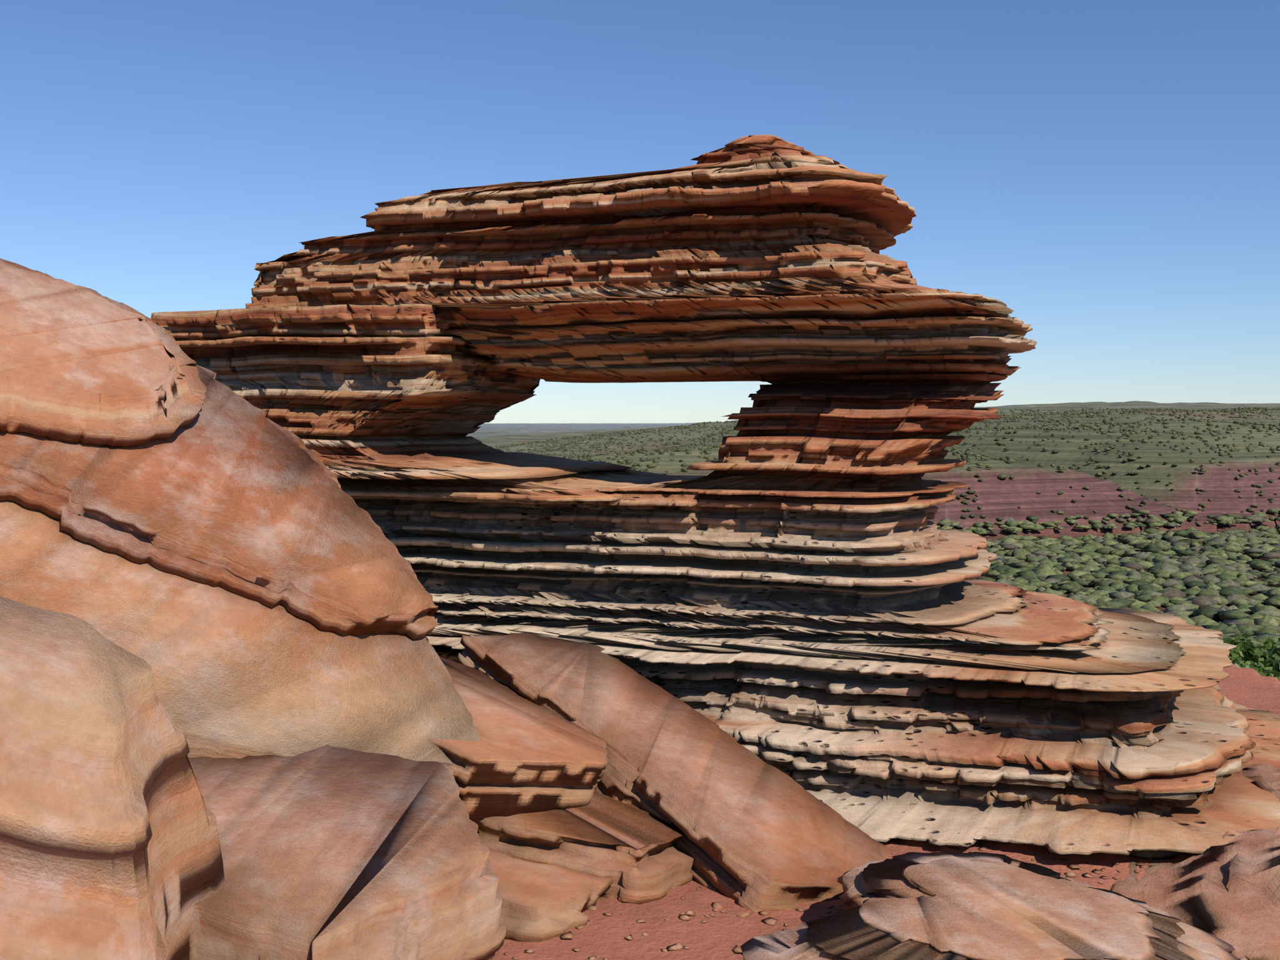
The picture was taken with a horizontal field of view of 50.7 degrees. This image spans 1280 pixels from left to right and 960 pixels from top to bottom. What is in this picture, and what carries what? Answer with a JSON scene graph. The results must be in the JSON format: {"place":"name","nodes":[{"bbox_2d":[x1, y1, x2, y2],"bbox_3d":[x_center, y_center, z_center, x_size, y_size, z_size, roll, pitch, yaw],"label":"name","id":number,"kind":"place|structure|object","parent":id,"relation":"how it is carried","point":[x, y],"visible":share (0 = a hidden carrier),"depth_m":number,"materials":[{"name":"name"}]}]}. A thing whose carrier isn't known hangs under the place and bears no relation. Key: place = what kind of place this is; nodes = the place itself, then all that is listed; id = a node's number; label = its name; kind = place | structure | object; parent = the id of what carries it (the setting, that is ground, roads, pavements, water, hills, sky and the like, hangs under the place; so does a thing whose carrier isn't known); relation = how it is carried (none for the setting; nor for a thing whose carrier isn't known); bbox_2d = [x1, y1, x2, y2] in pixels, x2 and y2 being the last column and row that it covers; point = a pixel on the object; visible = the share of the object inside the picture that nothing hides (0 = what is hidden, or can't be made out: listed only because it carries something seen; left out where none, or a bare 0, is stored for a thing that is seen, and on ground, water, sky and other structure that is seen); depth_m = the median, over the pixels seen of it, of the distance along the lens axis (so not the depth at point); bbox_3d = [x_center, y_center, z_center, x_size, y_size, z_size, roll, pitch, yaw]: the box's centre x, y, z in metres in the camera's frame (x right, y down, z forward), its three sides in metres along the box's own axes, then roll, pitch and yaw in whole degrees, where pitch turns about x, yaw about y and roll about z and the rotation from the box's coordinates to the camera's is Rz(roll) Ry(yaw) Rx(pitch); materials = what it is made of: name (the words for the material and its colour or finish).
{"place":"outdoors","nodes":[
{"label":"outdoors","id":0,"kind":"place"},
{"bbox_2d":[0,0,1279,423],"label":"sky","id":1,"kind":"structure","parent":0,"point":[1106,173],"materials":[{"name":"blue"}]},
{"bbox_2d":[466,400,1279,959],"bbox_3d":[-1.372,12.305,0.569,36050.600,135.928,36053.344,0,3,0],"label":"terrain","id":2,"kind":"structure","parent":0,"point":[719,935],"depth_m":926.62,"materials":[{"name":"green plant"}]},
{"bbox_2d":[0,596,224,959],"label":"boulder","id":3,"kind":"object","parent":2,"relation":"on","point":[110,847],"visible":0.97,"depth_m":3.11,"materials":[{"name":"stone"}]},
{"bbox_2d":[188,744,506,959],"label":"boulder","id":4,"kind":"object","parent":2,"relation":"on","point":[329,852],"visible":0.58,"depth_m":4.01,"materials":[{"name":"stone"}]},
{"bbox_2d":[488,851,612,942],"bbox_3d":[-0.810,1.529,5.107,1.593,0.400,1.130,6,6,14],"label":"rock ledge","id":5,"kind":"object","parent":2,"relation":"on","point":[541,902],"visible":0.13,"depth_m":4.62,"materials":[{"name":"stone"}]},
{"bbox_2d":[469,789,694,904],"bbox_3d":[-0.689,1.463,5.853,2.471,0.600,1.709,7,6,17],"label":"rock ledge","id":6,"kind":"object","parent":2,"relation":"on","point":[636,854],"visible":0.08,"depth_m":4.95,"materials":[{"name":"stone"}]},
{"bbox_2d":[428,656,608,818],"bbox_3d":[-0.875,1.015,5.693,1.733,0.240,1.133,15,5,34],"label":"rock slab","id":7,"kind":"object","parent":6,"relation":"on","point":[524,755],"visible":0.4,"depth_m":5.19,"materials":[{"name":"stone"}]},
{"bbox_2d":[456,632,891,913],"bbox_3d":[0.121,1.216,5.801,0.921,0.200,2.411,11,11,-38],"label":"rock slab","id":8,"kind":"object","parent":2,"relation":"on","point":[759,835],"visible":0.63,"depth_m":5.46,"materials":[{"name":"stone"}]},
{"bbox_2d":[350,475,1279,858],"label":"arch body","id":9,"kind":"structure","parent":2,"relation":"on","point":[882,666],"depth_m":6.67,"materials":[{"name":"brown stone"}]},
{"bbox_2d":[150,303,683,501],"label":"rock arch pillar","id":10,"kind":"structure","parent":9,"relation":"on","point":[389,400],"depth_m":7.71,"materials":[{"name":"brown stone"}]},
{"bbox_2d":[641,373,1008,495],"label":"rock arch pillar","id":11,"kind":"structure","parent":9,"relation":"on","point":[864,433],"depth_m":7.17,"materials":[{"name":"brown stone"}]},
{"bbox_2d":[245,134,1037,383],"bbox_3d":[-0.077,-1.237,7.911,4.611,1.290,2.007,1,3,20],"label":"rock arch top","id":12,"kind":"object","parent":11,"relation":"on","point":[750,258],"depth_m":7.19,"materials":[{"name":"brown stone"}]},
{"bbox_2d":[503,840,1246,959],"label":"ground stones","id":13,"kind":"object","parent":2,"relation":"on","point":[717,906],"visible":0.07,"depth_m":4.67,"materials":[{"name":"stone"}]},
{"bbox_2d":[490,406,1279,533],"bbox_3d":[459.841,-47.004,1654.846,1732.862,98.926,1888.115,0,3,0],"label":"plateau scrub","id":14,"kind":"object","parent":2,"relation":"on","point":[1014,416],"visible":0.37,"depth_m":1303.55,"materials":[{"name":"green plant"}]},
{"bbox_2d":[740,851,1238,959],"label":"rock","id":15,"kind":"object","parent":2,"relation":"on","point":[945,905],"visible":1,"depth_m":4.05,"materials":[{"name":"stone"}]},
{"bbox_2d":[927,507,1279,658],"bbox_3d":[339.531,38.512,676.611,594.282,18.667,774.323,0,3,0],"label":"valley bushes","id":16,"kind":"object","parent":2,"relation":"on","point":[1195,588],"visible":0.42,"depth_m":657.32,"materials":[{"name":"green plant"}]},
{"bbox_2d":[1110,763,1279,959],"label":"boulder","id":17,"kind":"object","parent":2,"relation":"on","point":[1229,893],"visible":0.21,"depth_m":4.82,"materials":[{"name":"stone"}]},
{"bbox_2d":[1204,628,1279,671],"bbox_3d":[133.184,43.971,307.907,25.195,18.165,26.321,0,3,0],"label":"bush","id":18,"kind":"object","parent":2,"relation":"on","point":[1244,645],"visible":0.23,"depth_m":304.10,"materials":[{"name":"green plant"}]},
{"bbox_2d":[1230,656,1279,681],"bbox_3d":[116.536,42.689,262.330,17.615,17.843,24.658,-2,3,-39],"label":"bush","id":19,"kind":"object","parent":2,"relation":"on","point":[1271,673],"visible":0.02,"depth_m":258.24,"materials":[{"name":"green plant"}]},
{"bbox_2d":[1246,637,1279,675],"bbox_3d":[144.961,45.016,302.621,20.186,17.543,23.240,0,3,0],"label":"bush","id":20,"kind":"object","parent":2,"relation":"on","point":[1274,664],"visible":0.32,"depth_m":306.02,"materials":[{"name":"green plant"}]},
{"bbox_3d":[-2.492,0.629,5.380,4.514,0.470,2.754,23,28,-13],"label":"rock mass","id":21,"kind":"object","parent":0,"visible":0},
{"bbox_2d":[0,500,481,763],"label":"boulder","id":22,"kind":"object","parent":21,"relation":"on","point":[236,676],"visible":0.15,"depth_m":4.91,"materials":[{"name":"stone"}]},
{"bbox_2d":[0,364,438,638],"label":"rock slab","id":23,"kind":"object","parent":22,"relation":"on","point":[227,488],"visible":0.84,"depth_m":5.29,"materials":[{"name":"stone"}]},
{"bbox_2d":[0,258,206,446],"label":"boulder","id":24,"kind":"object","parent":23,"relation":"on","point":[78,364],"visible":1,"depth_m":5.43,"materials":[{"name":"stone"}]}
]}

